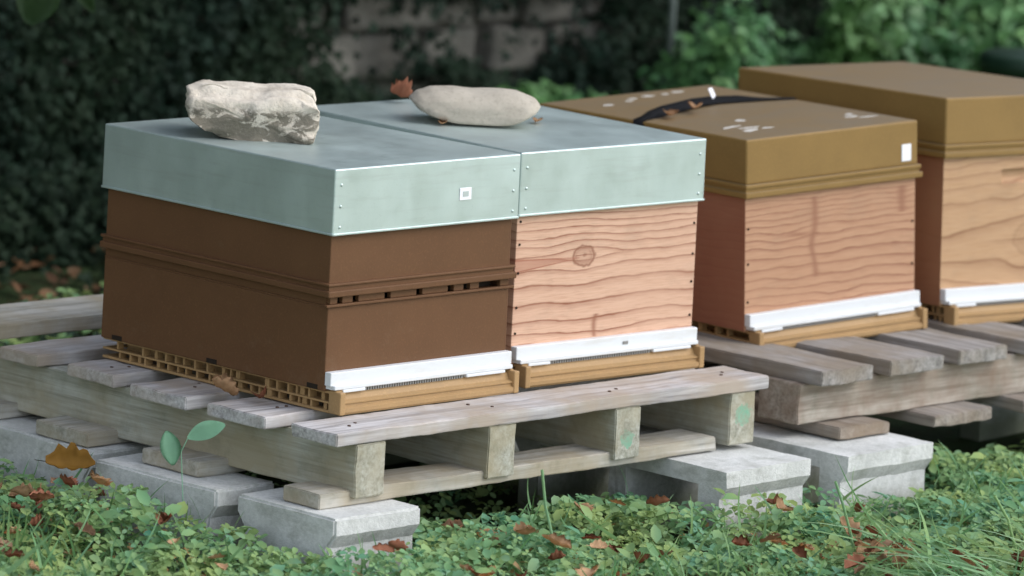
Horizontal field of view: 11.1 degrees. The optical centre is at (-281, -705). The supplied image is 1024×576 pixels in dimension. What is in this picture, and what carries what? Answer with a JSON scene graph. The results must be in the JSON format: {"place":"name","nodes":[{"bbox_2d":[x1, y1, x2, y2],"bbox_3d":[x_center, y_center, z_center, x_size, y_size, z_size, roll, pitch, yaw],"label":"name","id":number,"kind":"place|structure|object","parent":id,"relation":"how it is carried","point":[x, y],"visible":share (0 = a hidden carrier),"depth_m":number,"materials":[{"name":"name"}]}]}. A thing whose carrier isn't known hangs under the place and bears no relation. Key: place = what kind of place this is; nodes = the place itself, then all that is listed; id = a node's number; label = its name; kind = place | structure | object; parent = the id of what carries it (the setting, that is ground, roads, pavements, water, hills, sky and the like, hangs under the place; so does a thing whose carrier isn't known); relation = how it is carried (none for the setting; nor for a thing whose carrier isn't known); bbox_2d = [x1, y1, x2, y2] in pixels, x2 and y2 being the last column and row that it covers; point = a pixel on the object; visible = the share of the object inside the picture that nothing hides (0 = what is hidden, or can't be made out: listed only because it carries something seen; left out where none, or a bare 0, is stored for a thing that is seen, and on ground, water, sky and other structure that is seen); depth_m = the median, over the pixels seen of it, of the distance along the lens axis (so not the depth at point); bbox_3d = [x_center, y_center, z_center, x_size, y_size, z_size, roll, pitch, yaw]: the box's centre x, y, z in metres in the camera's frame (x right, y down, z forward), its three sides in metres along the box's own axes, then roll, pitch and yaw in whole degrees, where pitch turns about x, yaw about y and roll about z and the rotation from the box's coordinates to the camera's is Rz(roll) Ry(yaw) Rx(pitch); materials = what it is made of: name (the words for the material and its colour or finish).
{"place":"outdoors","nodes":[
{"label":"outdoors","id":0,"kind":"place"},
{"bbox_2d":[385,444,517,464],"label":"concrete block","id":1,"kind":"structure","parent":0,"point":[390,459],"depth_m":9.68,"materials":[{"name":"concrete"}]},
{"bbox_2d":[0,249,1023,575],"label":"ground","id":2,"kind":"structure","parent":0,"point":[950,437],"depth_m":10.20,"materials":[{"name":"soil"}]},
{"bbox_2d":[0,197,105,344],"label":"shade ground cover","id":3,"kind":"object","parent":2,"relation":"on","point":[84,277],"visible":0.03,"depth_m":11.56,"materials":[{"name":"green plant"}]},
{"bbox_2d":[0,239,105,336],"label":"leaf litter","id":4,"kind":"object","parent":2,"relation":"on","point":[73,272],"visible":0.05,"depth_m":11.33,"materials":[{"name":"plant"}]},
{"bbox_2d":[16,0,94,24],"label":"shade tree","id":5,"kind":"object","parent":2,"relation":"on","point":[33,12],"visible":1,"depth_m":10.39,"materials":[{"name":"green plant"}]},
{"bbox_2d":[0,415,155,540],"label":"concrete block","id":6,"kind":"object","parent":2,"relation":"on","point":[22,443],"depth_m":8.98,"materials":[{"name":"concrete"}]},
{"bbox_2d":[0,335,768,509],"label":"pallet","id":7,"kind":"object","parent":6,"relation":"on","point":[83,392],"visible":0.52,"depth_m":8.88,"materials":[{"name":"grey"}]},
{"bbox_2d":[0,294,102,338],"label":"loose plank","id":8,"kind":"object","parent":7,"relation":"on","point":[61,315],"visible":0.2,"depth_m":9.33,"materials":[{"name":"wood"}]},
{"bbox_2d":[212,372,240,396],"bbox_3d":[0.864,1.847,8.763,0.061,0.029,0.044,32,-2,-1],"label":"dry leaf","id":9,"kind":"object","parent":7,"relation":"on","point":[224,382],"visible":1,"depth_m":8.75,"materials":[{"name":"plant"}]},
{"bbox_2d":[250,386,266,397],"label":"dry leaf","id":10,"kind":"object","parent":7,"relation":"on","point":[262,393],"visible":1,"depth_m":8.72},
{"bbox_2d":[100,115,520,415],"bbox_3d":[1.031,1.676,9.009,0.476,0.409,0.574,4,-1,-40],"label":"beehive","id":11,"kind":"object","parent":7,"relation":"on","point":[338,267],"visible":0.99,"depth_m":8.84,"materials":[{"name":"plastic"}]},
{"bbox_2d":[184,80,318,144],"bbox_3d":[0.925,1.421,9.024,0.233,0.090,0.170,3,-1,0],"label":"stone block","id":12,"kind":"object","parent":11,"relation":"on","point":[266,112],"depth_m":8.95,"materials":[{"name":"stone"}]},
{"bbox_2d":[317,99,705,388],"bbox_3d":[1.412,1.701,9.349,0.485,0.407,0.574,4,-1,-38],"label":"beehive","id":13,"kind":"object","parent":7,"relation":"on","point":[603,241],"visible":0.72,"depth_m":9.16,"materials":[{"name":"wood"}]},
{"bbox_2d":[390,76,412,96],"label":"dry leaf","id":14,"kind":"object","parent":13,"relation":"on","point":[401,88],"visible":0.91,"depth_m":9.53,"materials":[{"name":"plant"}]},
{"bbox_2d":[409,86,540,125],"bbox_3d":[1.362,1.460,9.342,0.237,0.061,0.134,3,-1,0],"label":"flat stone","id":15,"kind":"object","parent":13,"relation":"on","point":[493,106],"visible":1,"depth_m":9.29,"materials":[{"name":"stone"}]},
{"bbox_2d":[94,454,273,575],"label":"concrete block","id":16,"kind":"object","parent":2,"relation":"on","point":[214,498],"depth_m":8.68,"materials":[{"name":"concrete"}]},
{"bbox_2d":[160,420,224,571],"bbox_3d":[0.782,2.008,8.606,0.111,0.268,0.018,3,-1,-5],"label":"seedling","id":17,"kind":"object","parent":2,"relation":"on","point":[170,447],"visible":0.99,"depth_m":8.61,"materials":[{"name":"green plant"}]},
{"bbox_2d":[238,488,421,575],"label":"concrete block","id":18,"kind":"object","parent":2,"relation":"on","point":[277,518],"depth_m":8.51,"materials":[{"name":"concrete"}]},
{"bbox_2d":[0,0,943,228],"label":"stone wall","id":19,"kind":"structure","parent":2,"relation":"on","point":[375,51],"depth_m":12.97,"materials":[{"name":"stone"}]},
{"bbox_2d":[0,0,966,275],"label":"ivy","id":20,"kind":"object","parent":19,"relation":"attached to","point":[134,92],"visible":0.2,"depth_m":12.13,"materials":[{"name":"green plant"}]},
{"bbox_2d":[0,446,1023,575],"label":"ground cover","id":21,"kind":"object","parent":2,"relation":"on","point":[448,540],"visible":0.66,"depth_m":8.62,"materials":[{"name":"green plant"}]},
{"bbox_2d":[0,537,12,547],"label":"dry leaf","id":22,"kind":"object","parent":21,"relation":"on","point":[6,542],"visible":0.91,"depth_m":8.35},
{"bbox_2d":[0,547,24,556],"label":"dry leaf","id":23,"kind":"object","parent":21,"relation":"on","point":[16,552],"visible":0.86,"depth_m":8.25,"materials":[{"name":"plant"}]},
{"bbox_2d":[4,526,20,533],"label":"dry leaf","id":24,"kind":"object","parent":21,"relation":"on","point":[13,530],"visible":0.65,"depth_m":8.49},
{"bbox_2d":[8,501,24,512],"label":"dry leaf","id":25,"kind":"object","parent":21,"relation":"on","point":[15,505],"visible":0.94,"depth_m":8.56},
{"bbox_2d":[8,483,32,497],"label":"dry leaf","id":26,"kind":"object","parent":21,"relation":"on","point":[12,494],"visible":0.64,"depth_m":8.74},
{"bbox_2d":[10,485,35,496],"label":"dry leaf","id":27,"kind":"object","parent":21,"relation":"on","point":[23,491],"visible":0.71,"depth_m":8.70,"materials":[{"name":"plant"}]},
{"bbox_2d":[29,490,39,500],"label":"dry leaf","id":28,"kind":"object","parent":21,"relation":"on","point":[34,498],"visible":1,"depth_m":8.56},
{"bbox_2d":[29,560,40,570],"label":"dry leaf","id":29,"kind":"object","parent":21,"relation":"on","point":[32,565],"visible":1,"depth_m":8.23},
{"bbox_2d":[27,513,45,525],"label":"dry leaf","id":30,"kind":"object","parent":21,"relation":"on","point":[36,519],"visible":0.94,"depth_m":8.51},
{"bbox_2d":[35,485,43,508],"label":"dry leaf","id":31,"kind":"object","parent":21,"relation":"on","point":[39,501],"visible":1,"depth_m":8.57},
{"bbox_2d":[29,489,55,500],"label":"dry leaf","id":32,"kind":"object","parent":21,"relation":"on","point":[41,494],"visible":1,"depth_m":8.55,"materials":[{"name":"plant"}]},
{"bbox_2d":[34,442,94,470],"bbox_3d":[0.586,1.976,8.768,0.104,0.026,0.058,3,42,0],"label":"dry leaf","id":33,"kind":"object","parent":21,"relation":"on","point":[71,456],"visible":1,"depth_m":8.78,"materials":[{"name":"plant"}]},
{"bbox_2d":[60,473,77,484],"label":"dry leaf","id":34,"kind":"object","parent":21,"relation":"on","point":[70,480],"visible":1,"depth_m":8.63,"materials":[{"name":"plant"}]},
{"bbox_2d":[71,522,94,534],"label":"dry leaf","id":35,"kind":"object","parent":21,"relation":"on","point":[89,529],"visible":1,"depth_m":8.46,"materials":[{"name":"plant"}]},
{"bbox_2d":[90,487,106,495],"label":"dry leaf","id":36,"kind":"object","parent":21,"relation":"on","point":[102,493],"visible":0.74,"depth_m":8.73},
{"bbox_2d":[89,469,112,485],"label":"dry leaf","id":37,"kind":"object","parent":21,"relation":"on","point":[98,479],"visible":1,"depth_m":8.59,"materials":[{"name":"plant"}]},
{"bbox_2d":[155,511,171,524],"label":"dry leaf","id":38,"kind":"object","parent":21,"relation":"on","point":[164,517],"visible":1,"depth_m":8.46,"materials":[{"name":"plant"}]},
{"bbox_2d":[167,537,179,543],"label":"dry leaf","id":39,"kind":"object","parent":21,"relation":"on","point":[174,541],"visible":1,"depth_m":8.35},
{"bbox_2d":[208,552,224,558],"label":"dry leaf","id":40,"kind":"object","parent":21,"relation":"on","point":[219,555],"visible":1,"depth_m":8.34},
{"bbox_2d":[214,562,228,569],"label":"dry leaf","id":41,"kind":"object","parent":21,"relation":"on","point":[223,566],"visible":1,"depth_m":8.30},
{"bbox_2d":[372,542,396,551],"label":"dry leaf","id":42,"kind":"object","parent":21,"relation":"on","point":[386,547],"visible":1,"depth_m":8.28,"materials":[{"name":"plant"}]},
{"bbox_2d":[388,538,409,550],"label":"dry leaf","id":43,"kind":"object","parent":21,"relation":"on","point":[397,544],"visible":0.94,"depth_m":8.37,"materials":[{"name":"plant"}]},
{"bbox_2d":[441,518,463,526],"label":"dry leaf","id":44,"kind":"object","parent":21,"relation":"on","point":[457,522],"visible":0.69,"depth_m":8.65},
{"bbox_2d":[459,564,471,570],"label":"dry leaf","id":45,"kind":"object","parent":21,"relation":"on","point":[465,567],"visible":1,"depth_m":8.31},
{"bbox_2d":[468,565,481,575],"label":"dry leaf","id":46,"kind":"object","parent":21,"relation":"on","point":[474,572],"visible":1,"depth_m":8.31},
{"bbox_2d":[476,528,498,539],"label":"dry leaf","id":47,"kind":"object","parent":21,"relation":"on","point":[487,529],"visible":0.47,"depth_m":8.57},
{"bbox_2d":[479,570,497,575],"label":"dry leaf","id":48,"kind":"object","parent":21,"relation":"on","point":[487,574],"visible":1,"depth_m":8.32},
{"bbox_2d":[514,569,527,575],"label":"dry leaf","id":49,"kind":"object","parent":21,"relation":"on","point":[523,574],"visible":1,"depth_m":8.31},
{"bbox_2d":[513,521,538,534],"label":"dry leaf","id":50,"kind":"object","parent":21,"relation":"on","point":[523,528],"visible":1,"depth_m":8.47,"materials":[{"name":"plant"}]},
{"bbox_2d":[544,548,565,559],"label":"dry leaf","id":51,"kind":"object","parent":21,"relation":"on","point":[556,554],"visible":1,"depth_m":8.43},
{"bbox_2d":[542,532,577,550],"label":"dry leaf","id":52,"kind":"object","parent":21,"relation":"on","point":[555,539],"visible":1,"depth_m":8.46,"materials":[{"name":"plant"}]},
{"bbox_2d":[574,501,593,514],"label":"dry leaf","id":53,"kind":"object","parent":21,"relation":"on","point":[585,504],"visible":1,"depth_m":8.79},
{"bbox_2d":[574,564,599,575],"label":"dry leaf","id":54,"kind":"object","parent":21,"relation":"on","point":[590,572],"visible":1,"depth_m":8.33,"materials":[{"name":"plant"}]},
{"bbox_2d":[580,533,601,538],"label":"dry leaf","id":55,"kind":"object","parent":21,"relation":"on","point":[590,536],"visible":1,"depth_m":8.58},
{"bbox_2d":[587,539,607,548],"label":"dry leaf","id":56,"kind":"object","parent":21,"relation":"on","point":[597,543],"visible":1,"depth_m":8.53,"materials":[{"name":"plant"}]},
{"bbox_2d":[608,543,621,552],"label":"dry leaf","id":57,"kind":"object","parent":21,"relation":"on","point":[613,547],"visible":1,"depth_m":8.56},
{"bbox_2d":[608,498,625,504],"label":"dry leaf","id":58,"kind":"object","parent":21,"relation":"on","point":[617,501],"visible":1,"depth_m":8.88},
{"bbox_2d":[616,571,630,575],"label":"dry leaf","id":59,"kind":"object","parent":21,"relation":"on","point":[618,573],"visible":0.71,"depth_m":8.43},
{"bbox_2d":[633,550,649,562],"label":"dry leaf","id":60,"kind":"object","parent":21,"relation":"on","point":[638,554],"visible":0.84,"depth_m":8.52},
{"bbox_2d":[646,494,669,505],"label":"dry leaf","id":61,"kind":"object","parent":21,"relation":"on","point":[656,500],"visible":1,"depth_m":8.86,"materials":[{"name":"plant"}]},
{"bbox_2d":[658,550,672,557],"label":"dry leaf","id":62,"kind":"object","parent":21,"relation":"on","point":[663,553],"visible":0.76,"depth_m":8.58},
{"bbox_2d":[731,534,755,545],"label":"dry leaf","id":63,"kind":"object","parent":21,"relation":"on","point":[741,540],"visible":1,"depth_m":8.53,"materials":[{"name":"plant"}]},
{"bbox_2d":[760,533,780,542],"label":"dry leaf","id":64,"kind":"object","parent":21,"relation":"on","point":[770,537],"visible":1,"depth_m":8.55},
{"bbox_2d":[765,493,776,503],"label":"dry leaf","id":65,"kind":"object","parent":21,"relation":"on","point":[770,501],"visible":0.95,"depth_m":8.94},
{"bbox_2d":[770,537,787,544],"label":"dry leaf","id":66,"kind":"object","parent":21,"relation":"on","point":[778,539],"visible":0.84,"depth_m":8.70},
{"bbox_2d":[775,494,793,510],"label":"dry leaf","id":67,"kind":"object","parent":21,"relation":"on","point":[780,504],"visible":0.99,"depth_m":8.87,"materials":[{"name":"plant"}]},
{"bbox_2d":[792,545,808,559],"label":"dry leaf","id":68,"kind":"object","parent":21,"relation":"on","point":[800,551],"visible":1,"depth_m":8.49,"materials":[{"name":"plant"}]},
{"bbox_2d":[798,543,814,549],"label":"dry leaf","id":69,"kind":"object","parent":21,"relation":"on","point":[809,546],"visible":1,"depth_m":8.53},
{"bbox_2d":[834,481,853,547],"bbox_3d":[1.898,2.084,8.711,0.049,0.171,0.006,3,-1,-5],"label":"grass stalk","id":70,"kind":"object","parent":21,"relation":"on","point":[844,508],"depth_m":8.71,"materials":[{"name":"plant"}]},
{"bbox_2d":[836,512,861,538],"bbox_3d":[1.917,2.090,8.776,0.037,0.062,0.018,-29,-15,-34],"label":"dry leaf","id":71,"kind":"object","parent":21,"relation":"on","point":[855,525],"visible":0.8,"depth_m":8.78,"materials":[{"name":"plant"}]},
{"bbox_2d":[851,527,861,533],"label":"dry leaf","id":72,"kind":"object","parent":21,"relation":"on","point":[855,531],"visible":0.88,"depth_m":8.77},
{"bbox_2d":[844,552,869,568],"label":"dry leaf","id":73,"kind":"object","parent":21,"relation":"on","point":[849,563],"visible":1,"depth_m":8.51,"materials":[{"name":"plant"}]},
{"bbox_2d":[853,502,865,511],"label":"dry leaf","id":74,"kind":"object","parent":21,"relation":"on","point":[858,508],"visible":0.86,"depth_m":8.99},
{"bbox_2d":[854,562,869,573],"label":"dry leaf","id":75,"kind":"object","parent":21,"relation":"on","point":[860,567],"visible":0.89,"depth_m":8.51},
{"bbox_2d":[855,538,881,547],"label":"dry leaf","id":76,"kind":"object","parent":21,"relation":"on","point":[874,542],"visible":0.83,"depth_m":8.60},
{"bbox_2d":[856,537,885,554],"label":"dry leaf","id":77,"kind":"object","parent":21,"relation":"on","point":[860,550],"visible":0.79,"depth_m":8.62,"materials":[{"name":"plant"}]},
{"bbox_2d":[864,545,877,554],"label":"dry leaf","id":78,"kind":"object","parent":21,"relation":"on","point":[868,551],"visible":0.84,"depth_m":8.60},
{"bbox_2d":[863,525,886,539],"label":"dry leaf","id":79,"kind":"object","parent":21,"relation":"on","point":[870,529],"visible":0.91,"depth_m":8.73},
{"bbox_2d":[876,549,887,566],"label":"dry leaf","id":80,"kind":"object","parent":21,"relation":"on","point":[882,556],"visible":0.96,"depth_m":8.57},
{"bbox_2d":[877,538,896,552],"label":"dry leaf","id":81,"kind":"object","parent":21,"relation":"on","point":[886,542],"visible":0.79,"depth_m":8.64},
{"bbox_2d":[891,541,903,547],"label":"dry leaf","id":82,"kind":"object","parent":21,"relation":"on","point":[894,545],"visible":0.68,"depth_m":8.65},
{"bbox_2d":[889,542,910,568],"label":"dry leaf","id":83,"kind":"object","parent":21,"relation":"on","point":[899,558],"visible":0.73,"depth_m":8.58,"materials":[{"name":"plant"}]},
{"bbox_2d":[952,549,964,554],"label":"dry leaf","id":84,"kind":"object","parent":21,"relation":"on","point":[956,552],"visible":0.48,"depth_m":8.65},
{"bbox_2d":[960,556,975,565],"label":"dry leaf","id":85,"kind":"object","parent":21,"relation":"on","point":[970,562],"visible":0.66,"depth_m":8.56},
{"bbox_2d":[976,565,988,574],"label":"dry leaf","id":86,"kind":"object","parent":21,"relation":"on","point":[985,567],"visible":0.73,"depth_m":8.47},
{"bbox_2d":[1010,550,1023,563],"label":"dry leaf","id":87,"kind":"object","parent":21,"relation":"on","point":[1014,557],"visible":0.95,"depth_m":8.53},
{"bbox_2d":[0,441,1023,575],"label":"grass","id":88,"kind":"structure","parent":2,"relation":"on","point":[40,556],"depth_m":8.49,"materials":[{"name":"plant"}]},
{"bbox_2d":[0,443,1023,575],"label":"broad leaf weeds","id":89,"kind":"object","parent":2,"relation":"on","point":[179,508],"visible":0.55,"depth_m":8.56,"materials":[{"name":"green plant"}]},
{"bbox_2d":[0,281,1023,489],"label":"meadow weeds","id":90,"kind":"object","parent":2,"relation":"on","point":[36,338],"depth_m":10.42,"materials":[{"name":"green plant"}]},
{"bbox_2d":[5,504,1022,575],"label":"plant debris","id":91,"kind":"object","parent":2,"relation":"on","point":[515,564],"visible":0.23,"depth_m":8.60,"materials":[{"name":"plant"}]},
{"bbox_2d":[541,470,557,570],"bbox_3d":[1.365,2.034,8.484,0.046,0.211,0.006,3,-1,-5],"label":"grass stalk","id":92,"kind":"object","parent":2,"relation":"on","point":[545,502],"depth_m":8.48,"materials":[{"name":"plant"}]},
{"bbox_2d":[498,79,620,104],"bbox_3d":[2.035,2.119,12.758,0.675,0.376,0.326,3,-1,-29],"label":"leafy bush","id":93,"kind":"object","parent":2,"relation":"on","point":[533,91],"visible":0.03,"depth_m":12.71,"materials":[{"name":"green plant"}]},
{"bbox_2d":[514,425,810,554],"bbox_3d":[1.677,2.144,9.232,0.243,0.197,0.478,4,-1,-41],"label":"concrete block","id":94,"kind":"object","parent":2,"relation":"on","point":[747,468],"depth_m":9.13,"materials":[{"name":"concrete"}]},
{"bbox_2d":[665,0,675,89],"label":"garden stake","id":95,"kind":"object","parent":2,"relation":"on","point":[671,30],"visible":0.33,"depth_m":12.99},
{"bbox_2d":[637,0,796,91],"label":"leafy bush","id":96,"kind":"object","parent":2,"relation":"on","point":[723,51],"visible":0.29,"depth_m":12.84,"materials":[{"name":"green plant"}]},
{"bbox_2d":[746,422,932,525],"bbox_3d":[1.925,2.162,9.450,0.264,0.197,0.508,4,-1,-42],"label":"concrete block","id":97,"kind":"object","parent":2,"relation":"on","point":[895,464],"depth_m":9.28,"materials":[{"name":"concrete"}]},
{"bbox_2d":[695,315,1023,439],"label":"pallet","id":98,"kind":"object","parent":97,"relation":"on","point":[933,374],"visible":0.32,"depth_m":9.51,"materials":[{"name":"wood"}]},
{"bbox_2d":[540,85,926,347],"bbox_3d":[1.936,1.760,9.901,0.479,0.391,0.577,1,-1,-35],"label":"beehive","id":99,"kind":"object","parent":98,"relation":"on","point":[805,229],"visible":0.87,"depth_m":9.68,"materials":[{"name":"wood"}]},
{"bbox_2d":[663,109,678,114],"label":"dry leaf","id":100,"kind":"object","parent":99,"relation":"on","point":[671,112],"visible":1,"depth_m":9.82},
{"bbox_2d":[687,101,701,107],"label":"dry leaf","id":101,"kind":"object","parent":99,"relation":"on","point":[692,105],"visible":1,"depth_m":9.89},
{"bbox_2d":[633,88,796,125],"bbox_3d":[1.891,1.577,9.959,0.494,0.085,0.108,4,-1,-40],"label":"webbing strap","id":102,"kind":"object","parent":99,"relation":"on","point":[659,111],"visible":0.83,"depth_m":9.96,"materials":[{"name":"black"}]},
{"bbox_2d":[738,61,1023,324],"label":"beehive","id":103,"kind":"object","parent":98,"relation":"on","point":[969,233],"visible":0.62,"depth_m":9.97,"materials":[{"name":"wood"}]},
{"bbox_2d":[765,0,978,70],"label":"leafy bush","id":104,"kind":"object","parent":2,"relation":"on","point":[863,31],"visible":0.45,"depth_m":13.01,"materials":[{"name":"green plant"}]},
{"bbox_2d":[787,460,1023,575],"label":"long grass","id":105,"kind":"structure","parent":2,"relation":"on","point":[957,562],"depth_m":8.57,"materials":[{"name":"plant"}]},
{"bbox_2d":[932,0,1017,52],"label":"leafy bush","id":106,"kind":"object","parent":2,"relation":"on","point":[943,23],"visible":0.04,"depth_m":13.26,"materials":[{"name":"green plant"}]},
{"bbox_2d":[956,0,1023,72],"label":"leafy bush","id":107,"kind":"object","parent":2,"relation":"on","point":[1000,23],"visible":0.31,"depth_m":12.67,"materials":[{"name":"green plant"}]},
{"bbox_2d":[979,47,1023,78],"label":"barrel","id":108,"kind":"object","parent":2,"relation":"on","point":[1006,61],"visible":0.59,"depth_m":11.91,"materials":[{"name":"green plastic"}]},
{"bbox_2d":[993,495,1017,551],"bbox_3d":[2.158,2.096,8.661,0.059,0.172,0.008,3,-1,-7],"label":"grass stalk","id":109,"kind":"object","parent":2,"relation":"on","point":[1005,515],"depth_m":8.66,"materials":[{"name":"plant"}]},
{"bbox_2d":[959,400,1023,440],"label":"concrete block","id":110,"kind":"object","parent":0,"point":[1000,422],"depth_m":10.21,"materials":[{"name":"concrete"}]}
]}

